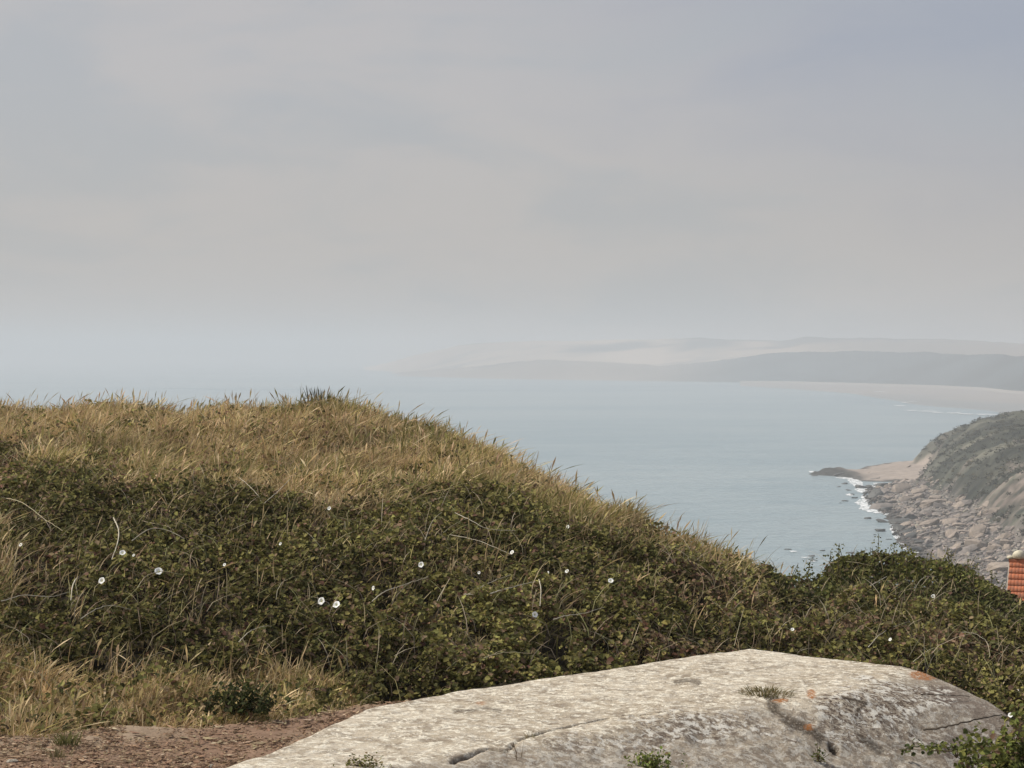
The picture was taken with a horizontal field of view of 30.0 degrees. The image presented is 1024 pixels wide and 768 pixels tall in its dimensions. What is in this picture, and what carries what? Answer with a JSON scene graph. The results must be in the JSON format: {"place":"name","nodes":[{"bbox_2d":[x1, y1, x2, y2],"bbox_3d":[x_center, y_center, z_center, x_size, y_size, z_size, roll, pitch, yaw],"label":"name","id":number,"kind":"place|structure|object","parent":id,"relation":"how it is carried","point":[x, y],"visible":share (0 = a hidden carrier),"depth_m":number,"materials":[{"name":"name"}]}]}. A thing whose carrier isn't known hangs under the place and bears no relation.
{"place":"outdoors","nodes":[
{"label":"outdoors","id":0,"kind":"place"},
{"bbox_2d":[0,361,999,586],"bbox_3d":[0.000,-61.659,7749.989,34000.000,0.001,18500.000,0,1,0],"label":"sea","id":1,"kind":"structure","parent":0,"point":[722,459],"depth_m":1603.84,"materials":[{"name":"liquid"}]},
{"bbox_2d":[875,519,887,522],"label":"boulder","id":2,"kind":"object","parent":1,"relation":"in","point":[881,521],"visible":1,"depth_m":680.71,"materials":[{"name":"grey stone"}]},
{"bbox_2d":[790,391,996,561],"bbox_3d":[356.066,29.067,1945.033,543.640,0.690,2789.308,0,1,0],"label":"foam","id":3,"kind":"object","parent":1,"relation":"on","point":[861,503],"visible":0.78,"depth_m":814.27,"materials":[{"name":"white"}]},
{"bbox_2d":[0,423,1023,767],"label":"ground","id":4,"kind":"structure","parent":0,"point":[226,743],"depth_m":16.12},
{"bbox_2d":[6,759,18,762],"bbox_3d":[-3.223,2.433,12.314,0.086,0.030,0.064,-1,1,-30],"label":"stone","id":5,"kind":"object","parent":4,"relation":"on","point":[11,760],"visible":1,"depth_m":12.30,"materials":[{"name":"grey stone"}]},
{"bbox_2d":[44,747,76,759],"bbox_3d":[-2.948,2.400,12.427,0.204,0.062,0.239,0,1,0],"label":"grass tuft","id":6,"kind":"object","parent":4,"relation":"on","point":[62,753],"visible":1,"depth_m":12.45,"materials":[{"name":"plant"}]},
{"bbox_2d":[40,729,85,745],"bbox_3d":[-2.993,2.363,12.776,0.291,0.098,0.265,0,1,0],"label":"grass tuft","id":7,"kind":"object","parent":4,"relation":"on","point":[68,741],"visible":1,"depth_m":12.77,"materials":[{"name":"green plant"}]},
{"bbox_2d":[0,699,408,767],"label":"straw litter","id":8,"kind":"object","parent":4,"relation":"on","point":[121,740],"visible":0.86,"depth_m":12.91,"materials":[{"name":"plant"}]},
{"bbox_2d":[300,386,327,403],"bbox_3d":[-3.018,0.157,29.311,0.484,0.298,0.410,1,1,45],"label":"dark plant","id":9,"kind":"object","parent":4,"relation":"on","point":[314,393],"visible":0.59,"depth_m":29.24,"materials":[{"name":"green plant"}]},
{"bbox_2d":[0,397,1023,736],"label":"brambles","id":10,"kind":"object","parent":4,"relation":"on","point":[244,587],"visible":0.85,"depth_m":17.73,"materials":[{"name":"green plant"}]},
{"bbox_2d":[2,497,62,530],"bbox_3d":[-4.832,1.291,19.194,0.031,0.170,2.458,0,1,-28],"label":"bramble cane","id":11,"kind":"object","parent":10,"relation":"on","point":[32,509],"visible":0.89,"depth_m":19.25,"materials":[{"name":"beige plant"}]},
{"bbox_2d":[1,592,67,601],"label":"bramble cane","id":12,"kind":"object","parent":10,"relation":"on","point":[31,595],"visible":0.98,"depth_m":16.32,"materials":[{"name":"brown plant"}]},
{"bbox_2d":[80,605,126,618],"bbox_3d":[-3.417,1.909,16.092,0.010,0.088,0.535,1,1,39],"label":"bramble cane","id":13,"kind":"object","parent":10,"relation":"on","point":[99,608],"visible":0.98,"depth_m":16.01,"materials":[{"name":"plant"}]},
{"bbox_2d":[111,517,118,559],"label":"bramble cane","id":14,"kind":"object","parent":10,"relation":"on","point":[118,537],"visible":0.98,"depth_m":17.96,"materials":[{"name":"beige plant"}]},
{"bbox_2d":[131,528,183,540],"bbox_3d":[-3.443,1.445,18.347,0.574,0.107,0.192,-1,1,-40],"label":"bramble cane","id":15,"kind":"object","parent":10,"relation":"on","point":[149,529],"visible":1,"depth_m":18.40,"materials":[{"name":"plant"}]},
{"bbox_2d":[155,568,162,574],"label":"bindweed flower","id":16,"kind":"object","parent":10,"relation":"on","point":[158,569],"visible":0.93,"depth_m":17.28,"materials":[{"name":"white plant"}]},
{"bbox_2d":[137,571,182,587],"bbox_3d":[-3.154,1.741,17.070,0.435,0.130,0.061,-1,1,-34],"label":"bramble cane","id":17,"kind":"object","parent":10,"relation":"on","point":[156,572],"visible":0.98,"depth_m":17.08,"materials":[{"name":"plant"}]},
{"bbox_2d":[184,675,294,717],"bbox_3d":[-1.983,2.279,13.941,0.622,0.317,0.552,-1,1,-41],"label":"bramble clump","id":18,"kind":"object","parent":10,"relation":"on","point":[263,707],"visible":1,"depth_m":13.90,"materials":[{"name":"green plant"}]},
{"bbox_2d":[238,625,270,642],"bbox_3d":[-2.130,2.046,15.718,0.051,0.070,0.645,0,1,17],"label":"bramble cane","id":19,"kind":"object","parent":10,"relation":"on","point":[250,631],"visible":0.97,"depth_m":15.69,"materials":[{"name":"plant"}]},
{"bbox_2d":[318,597,324,604],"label":"bindweed flower","id":20,"kind":"object","parent":10,"relation":"on","point":[321,599],"visible":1,"depth_m":16.79,"materials":[{"name":"white plant"}]},
{"bbox_2d":[333,601,339,607],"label":"bindweed flower","id":21,"kind":"object","parent":10,"relation":"on","point":[336,604],"visible":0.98,"depth_m":16.62,"materials":[{"name":"white plant"}]},
{"bbox_2d":[372,577,426,601],"bbox_3d":[-0.975,1.801,16.775,0.553,0.190,0.038,-1,1,-30],"label":"bramble cane","id":22,"kind":"object","parent":10,"relation":"on","point":[393,588],"visible":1,"depth_m":16.73,"materials":[{"name":"brown plant"}]},
{"bbox_2d":[450,534,511,554],"bbox_3d":[-0.288,1.552,18.503,0.051,0.125,0.974,-1,1,-39],"label":"bramble cane","id":23,"kind":"object","parent":10,"relation":"on","point":[477,540],"visible":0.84,"depth_m":18.63,"materials":[{"name":"plant"}]},
{"bbox_2d":[456,513,514,530],"bbox_3d":[-0.304,1.380,19.081,0.656,0.166,0.168,0,1,22],"label":"bramble cane","id":24,"kind":"object","parent":10,"relation":"on","point":[484,527],"visible":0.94,"depth_m":19.02,"materials":[{"name":"beige plant"}]},
{"bbox_2d":[483,652,531,658],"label":"bramble cane","id":25,"kind":"object","parent":10,"relation":"on","point":[505,652],"visible":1,"depth_m":15.44,"materials":[{"name":"plant"}]},
{"bbox_2d":[0,396,1023,732],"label":"twigs","id":26,"kind":"object","parent":10,"relation":"on","point":[460,578],"visible":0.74,"depth_m":17.88,"materials":[{"name":"plant"}]},
{"bbox_2d":[490,581,534,593],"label":"bramble cane","id":27,"kind":"object","parent":10,"relation":"on","point":[510,588],"visible":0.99,"depth_m":16.95,"materials":[{"name":"plant"}]},
{"bbox_2d":[553,608,599,619],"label":"bramble cane","id":28,"kind":"object","parent":10,"relation":"on","point":[573,614],"visible":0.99,"depth_m":16.45,"materials":[{"name":"plant"}]},
{"bbox_2d":[0,384,1023,742],"bbox_3d":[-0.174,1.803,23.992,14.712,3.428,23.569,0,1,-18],"label":"dry grass","id":29,"kind":"structure","parent":4,"relation":"on","point":[346,416],"depth_m":22.19,"materials":[{"name":"plant"}]},
{"bbox_2d":[227,649,1018,767],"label":"boulder","id":30,"kind":"structure","parent":4,"relation":"on","point":[699,711],"depth_m":14.01,"materials":[{"name":"grey stone"}]},
{"bbox_2d":[333,752,391,767],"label":"weed","id":31,"kind":"object","parent":30,"relation":"on","point":[354,760],"visible":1,"depth_m":12.05,"materials":[{"name":"green plant"}]},
{"bbox_2d":[623,746,686,767],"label":"weed","id":32,"kind":"object","parent":30,"relation":"on","point":[650,763],"visible":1,"depth_m":12.88,"materials":[{"name":"green plant"}]},
{"bbox_2d":[737,684,797,698],"bbox_3d":[1.965,2.356,14.617,0.528,0.088,0.537,0,1,19],"label":"grass tuft","id":33,"kind":"object","parent":30,"relation":"on","point":[768,692],"visible":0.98,"depth_m":14.61,"materials":[{"name":"green plant"}]},
{"bbox_2d":[811,743,828,761],"bbox_3d":[2.191,2.656,13.642,0.119,0.187,0.105,-1,1,-32],"label":"weed","id":34,"kind":"object","parent":30,"relation":"on","point":[818,756],"visible":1,"depth_m":13.64,"materials":[{"name":"green plant"}]},
{"bbox_2d":[899,737,989,757],"bbox_3d":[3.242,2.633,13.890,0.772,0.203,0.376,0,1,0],"label":"bramble shoot","id":35,"kind":"object","parent":30,"relation":"on","point":[907,746],"visible":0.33,"depth_m":13.88,"materials":[{"name":"green plant"}]},
{"bbox_2d":[921,694,969,696],"bbox_3d":[3.450,2.470,15.128,0.477,0.063,0.070,0,1,-24],"label":"dead twig","id":36,"kind":"object","parent":30,"relation":"on","point":[943,694],"visible":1,"depth_m":15.07,"materials":[{"name":"brown"}]},
{"bbox_2d":[923,714,1001,730],"bbox_3d":[3.428,2.557,14.350,0.624,0.128,0.256,0,1,-7],"label":"dead twig","id":37,"kind":"object","parent":30,"relation":"on","point":[924,729],"visible":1,"depth_m":14.29,"materials":[{"name":"brown"}]},
{"bbox_2d":[760,533,1023,646],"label":"bramble bush","id":38,"kind":"object","parent":4,"relation":"on","point":[910,569],"visible":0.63,"depth_m":22.08,"materials":[{"name":"green plant"}]},
{"bbox_2d":[953,703,1023,767],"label":"bramble bush","id":39,"kind":"object","parent":4,"relation":"on","point":[1011,755],"visible":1,"depth_m":12.37,"materials":[{"name":"green plant"}]},
{"bbox_2d":[1006,550,1023,600],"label":"tiled house","id":40,"kind":"structure","parent":4,"relation":"on","point":[1015,577],"depth_m":89.40,"materials":[{"name":"tile"}]},
{"bbox_2d":[0,0,1023,360],"label":"sky","id":41,"kind":"structure","parent":0,"point":[181,180],"materials":[{"name":"grey"}]},
{"bbox_2d":[363,336,1023,390],"bbox_3d":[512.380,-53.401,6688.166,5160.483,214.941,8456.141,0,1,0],"label":"hills","id":42,"kind":"structure","parent":0,"point":[972,363],"depth_m":4828.06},
{"bbox_2d":[740,381,1023,412],"bbox_3d":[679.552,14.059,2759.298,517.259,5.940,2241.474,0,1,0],"label":"beach","id":43,"kind":"structure","parent":0,"point":[990,399],"depth_m":2874.92,"materials":[{"name":"grey sand"}]},
{"bbox_2d":[810,411,1023,588],"bbox_3d":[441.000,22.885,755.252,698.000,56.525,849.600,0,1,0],"label":"hill","id":44,"kind":"structure","parent":0,"point":[900,471],"depth_m":777.96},
{"bbox_2d":[855,484,866,487],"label":"boulder","id":45,"kind":"object","parent":44,"relation":"on","point":[858,486],"visible":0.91,"depth_m":854.10,"materials":[{"name":"grey stone"}]},
{"bbox_2d":[867,488,884,497],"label":"boulder","id":46,"kind":"object","parent":44,"relation":"on","point":[875,492],"visible":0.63,"depth_m":794.22,"materials":[{"name":"grey stone"}]},
{"bbox_2d":[869,503,892,508],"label":"boulder","id":47,"kind":"object","parent":44,"relation":"on","point":[876,505],"visible":0.77,"depth_m":740.46,"materials":[{"name":"grey stone"}]},
{"bbox_2d":[876,483,887,486],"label":"boulder","id":48,"kind":"object","parent":44,"relation":"on","point":[880,484],"visible":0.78,"depth_m":848.16,"materials":[{"name":"grey stone"}]},
{"bbox_2d":[881,507,891,510],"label":"boulder","id":49,"kind":"object","parent":44,"relation":"on","point":[886,508],"visible":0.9,"depth_m":728.91,"materials":[{"name":"grey stone"}]},
{"bbox_2d":[881,489,893,493],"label":"boulder","id":50,"kind":"object","parent":44,"relation":"on","point":[884,491],"visible":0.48,"depth_m":803.17,"materials":[{"name":"grey stone"}]},
{"bbox_2d":[885,500,896,502],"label":"boulder","id":51,"kind":"object","parent":44,"relation":"on","point":[889,501],"visible":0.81,"depth_m":756.32,"materials":[{"name":"grey stone"}]},
{"bbox_2d":[888,518,909,524],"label":"boulder","id":52,"kind":"object","parent":44,"relation":"on","point":[898,520],"visible":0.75,"depth_m":672.79,"materials":[{"name":"grey stone"}]},
{"bbox_2d":[893,524,904,529],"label":"boulder","id":53,"kind":"object","parent":44,"relation":"on","point":[898,527],"visible":0.69,"depth_m":650.90,"materials":[{"name":"grey stone"}]},
{"bbox_2d":[891,483,911,492],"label":"boulder","id":54,"kind":"object","parent":44,"relation":"on","point":[900,488],"visible":0.58,"depth_m":806.54,"materials":[{"name":"grey stone"}]},
{"bbox_2d":[898,496,909,500],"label":"boulder","id":55,"kind":"object","parent":44,"relation":"on","point":[904,498],"visible":0.51,"depth_m":761.41,"materials":[{"name":"grey stone"}]},
{"bbox_2d":[897,529,912,534],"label":"boulder","id":56,"kind":"object","parent":44,"relation":"on","point":[908,530],"visible":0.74,"depth_m":633.93,"materials":[{"name":"grey stone"}]},
{"bbox_2d":[900,521,913,525],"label":"boulder","id":57,"kind":"object","parent":44,"relation":"on","point":[908,523],"visible":0.57,"depth_m":660.38,"materials":[{"name":"beige stone"}]},
{"bbox_2d":[903,532,916,537],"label":"boulder","id":58,"kind":"object","parent":44,"relation":"on","point":[911,535],"visible":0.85,"depth_m":620.18,"materials":[{"name":"grey stone"}]},
{"bbox_2d":[902,514,917,518],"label":"boulder","id":59,"kind":"object","parent":44,"relation":"on","point":[911,516],"visible":0.58,"depth_m":683.34,"materials":[{"name":"grey stone"}]},
{"bbox_2d":[909,547,921,551],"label":"boulder","id":60,"kind":"object","parent":44,"relation":"on","point":[916,548],"visible":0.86,"depth_m":578.86,"materials":[{"name":"grey stone"}]},
{"bbox_2d":[910,493,924,499],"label":"boulder","id":61,"kind":"object","parent":44,"relation":"on","point":[921,495],"visible":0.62,"depth_m":763.31,"materials":[{"name":"grey stone"}]},
{"bbox_2d":[910,488,925,493],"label":"boulder","id":62,"kind":"object","parent":44,"relation":"on","point":[917,490],"visible":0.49,"depth_m":787.57,"materials":[{"name":"beige stone"}]},
{"bbox_2d":[919,509,930,513],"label":"boulder","id":63,"kind":"object","parent":44,"relation":"on","point":[922,511],"visible":0.59,"depth_m":700.65,"materials":[{"name":"grey stone"}]},
{"bbox_2d":[918,531,935,535],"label":"boulder","id":64,"kind":"object","parent":44,"relation":"on","point":[927,533],"visible":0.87,"depth_m":621.90,"materials":[{"name":"grey stone"}]},
{"bbox_2d":[918,518,939,526],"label":"boulder","id":65,"kind":"object","parent":44,"relation":"on","point":[930,522],"visible":0.56,"depth_m":651.35,"materials":[{"name":"beige stone"}]},
{"bbox_2d":[920,499,939,506],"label":"boulder","id":66,"kind":"object","parent":44,"relation":"on","point":[928,503],"visible":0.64,"depth_m":726.75,"materials":[{"name":"grey stone"}]},
{"bbox_2d":[928,495,941,499],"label":"boulder","id":67,"kind":"object","parent":44,"relation":"on","point":[938,497],"visible":0.61,"depth_m":751.92,"materials":[{"name":"grey stone"}]},
{"bbox_2d":[930,509,942,511],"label":"boulder","id":68,"kind":"object","parent":44,"relation":"on","point":[934,510],"visible":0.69,"depth_m":701.22,"materials":[{"name":"grey stone"}]},
{"bbox_2d":[932,512,942,516],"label":"boulder","id":69,"kind":"object","parent":44,"relation":"on","point":[935,514],"visible":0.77,"depth_m":686.82,"materials":[{"name":"beige stone"}]},
{"bbox_2d":[934,542,942,546],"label":"boulder","id":70,"kind":"object","parent":44,"relation":"on","point":[939,544],"visible":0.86,"depth_m":584.20,"materials":[{"name":"grey stone"}]},
{"bbox_2d":[933,502,947,508],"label":"boulder","id":71,"kind":"object","parent":44,"relation":"on","point":[937,505],"visible":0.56,"depth_m":716.90,"materials":[{"name":"grey stone"}]},
{"bbox_2d":[863,477,1023,588],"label":"rubble","id":72,"kind":"object","parent":44,"relation":"on","point":[942,537],"visible":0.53,"depth_m":638.51,"materials":[{"name":"grey stone"}]},
{"bbox_2d":[937,548,954,558],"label":"boulder","id":73,"kind":"object","parent":44,"relation":"on","point":[940,553],"visible":0.45,"depth_m":554.27,"materials":[{"name":"grey stone"}]},
{"bbox_2d":[942,518,958,523],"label":"boulder","id":74,"kind":"object","parent":44,"relation":"on","point":[949,520],"visible":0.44,"depth_m":655.29,"materials":[{"name":"beige stone"}]},
{"bbox_2d":[945,529,957,535],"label":"boulder","id":75,"kind":"object","parent":44,"relation":"on","point":[949,532],"visible":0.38,"depth_m":614.62,"materials":[{"name":"grey stone"}]},
{"bbox_2d":[948,531,958,537],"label":"boulder","id":76,"kind":"object","parent":44,"relation":"on","point":[954,534],"visible":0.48,"depth_m":606.11,"materials":[{"name":"grey stone"}]},
{"bbox_2d":[949,548,960,552],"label":"boulder","id":77,"kind":"object","parent":44,"relation":"on","point":[956,550],"visible":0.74,"depth_m":564.87,"materials":[{"name":"grey stone"}]},
{"bbox_2d":[950,543,960,547],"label":"boulder","id":78,"kind":"object","parent":44,"relation":"on","point":[956,545],"visible":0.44,"depth_m":575.82,"materials":[{"name":"beige stone"}]},
{"bbox_2d":[952,501,965,506],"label":"boulder","id":79,"kind":"object","parent":44,"relation":"on","point":[959,503],"visible":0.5,"depth_m":714.39,"materials":[{"name":"beige stone"}]},
{"bbox_2d":[952,523,965,525],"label":"boulder","id":80,"kind":"object","parent":44,"relation":"on","point":[957,524],"visible":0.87,"depth_m":641.48,"materials":[{"name":"beige stone"}]},
{"bbox_2d":[957,548,970,553],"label":"boulder","id":81,"kind":"object","parent":44,"relation":"on","point":[965,550],"visible":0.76,"depth_m":560.60,"materials":[{"name":"grey stone"}]},
{"bbox_2d":[960,512,972,518],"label":"boulder","id":82,"kind":"object","parent":44,"relation":"on","point":[965,515],"visible":0.7,"depth_m":668.93,"materials":[{"name":"beige stone"}]},
{"bbox_2d":[957,561,975,567],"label":"boulder","id":83,"kind":"object","parent":44,"relation":"on","point":[973,563],"visible":0.27,"depth_m":526.16,"materials":[{"name":"grey stone"}]},
{"bbox_2d":[961,499,972,505],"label":"boulder","id":84,"kind":"object","parent":44,"relation":"on","point":[967,502],"visible":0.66,"depth_m":705.82,"materials":[{"name":"grey stone"}]},
{"bbox_2d":[963,517,972,521],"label":"boulder","id":85,"kind":"object","parent":44,"relation":"on","point":[969,519],"visible":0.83,"depth_m":655.48,"materials":[{"name":"beige stone"}]},
{"bbox_2d":[962,544,977,551],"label":"boulder","id":86,"kind":"object","parent":44,"relation":"on","point":[972,547],"visible":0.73,"depth_m":566.05,"materials":[{"name":"grey stone"}]},
{"bbox_2d":[918,410,1023,534],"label":"scrub","id":87,"kind":"object","parent":44,"relation":"on","point":[1009,446],"visible":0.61,"depth_m":795.40,"materials":[{"name":"green plant"}]},
{"bbox_2d":[962,558,980,563],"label":"boulder","id":88,"kind":"object","parent":44,"relation":"on","point":[977,561],"visible":0.39,"depth_m":534.21,"materials":[{"name":"grey stone"}]},
{"bbox_2d":[964,538,987,548],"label":"boulder","id":89,"kind":"object","parent":44,"relation":"on","point":[978,543],"visible":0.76,"depth_m":571.10,"materials":[{"name":"grey stone"}]},
{"bbox_2d":[969,524,985,536],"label":"boulder","id":90,"kind":"object","parent":44,"relation":"on","point":[981,528],"visible":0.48,"depth_m":607.73,"materials":[{"name":"grey stone"}]},
{"bbox_2d":[975,533,984,537],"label":"boulder","id":91,"kind":"object","parent":44,"relation":"on","point":[980,535],"visible":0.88,"depth_m":599.02,"materials":[{"name":"grey stone"}]},
{"bbox_2d":[981,500,988,507],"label":"boulder","id":92,"kind":"object","parent":44,"relation":"on","point":[985,504],"visible":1,"depth_m":672.20,"materials":[{"name":"beige stone"}]},
{"bbox_2d":[984,556,994,559],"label":"boulder","id":93,"kind":"object","parent":44,"relation":"on","point":[991,557],"visible":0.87,"depth_m":540.12,"materials":[{"name":"grey stone"}]},
{"bbox_2d":[985,577,996,583],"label":"boulder","id":94,"kind":"object","parent":44,"relation":"on","point":[993,580],"visible":0.41,"depth_m":490.44,"materials":[{"name":"grey stone"}]},
{"bbox_2d":[987,545,998,549],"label":"boulder","id":95,"kind":"object","parent":44,"relation":"on","point":[992,547],"visible":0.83,"depth_m":564.18,"materials":[{"name":"grey stone"}]},
{"bbox_2d":[989,507,999,513],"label":"boulder","id":96,"kind":"object","parent":44,"relation":"on","point":[992,510],"visible":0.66,"depth_m":641.97,"materials":[{"name":"beige stone"}]},
{"bbox_2d":[987,562,1008,571],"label":"boulder","id":97,"kind":"object","parent":44,"relation":"on","point":[1001,566],"visible":0.44,"depth_m":512.44,"materials":[{"name":"grey stone"}]},
{"bbox_2d":[994,573,1005,577],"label":"boulder","id":98,"kind":"object","parent":44,"relation":"on","point":[1000,575],"visible":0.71,"depth_m":500.90,"materials":[{"name":"grey stone"}]},
{"bbox_2d":[997,533,1011,538],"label":"boulder","id":99,"kind":"object","parent":44,"relation":"on","point":[1005,535],"visible":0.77,"depth_m":590.40,"materials":[{"name":"grey stone"}]},
{"bbox_2d":[999,539,1013,545],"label":"boulder","id":100,"kind":"object","parent":44,"relation":"on","point":[1004,541],"visible":0.72,"depth_m":573.06,"materials":[{"name":"grey stone"}]},
{"bbox_2d":[1002,544,1012,549],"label":"boulder","id":101,"kind":"object","parent":44,"relation":"on","point":[1006,546],"visible":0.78,"depth_m":561.21,"materials":[{"name":"grey stone"}]},
{"bbox_2d":[1005,526,1011,532],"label":"boulder","id":102,"kind":"object","parent":44,"relation":"on","point":[1007,528],"visible":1,"depth_m":598.87,"materials":[{"name":"grey stone"}]}
]}

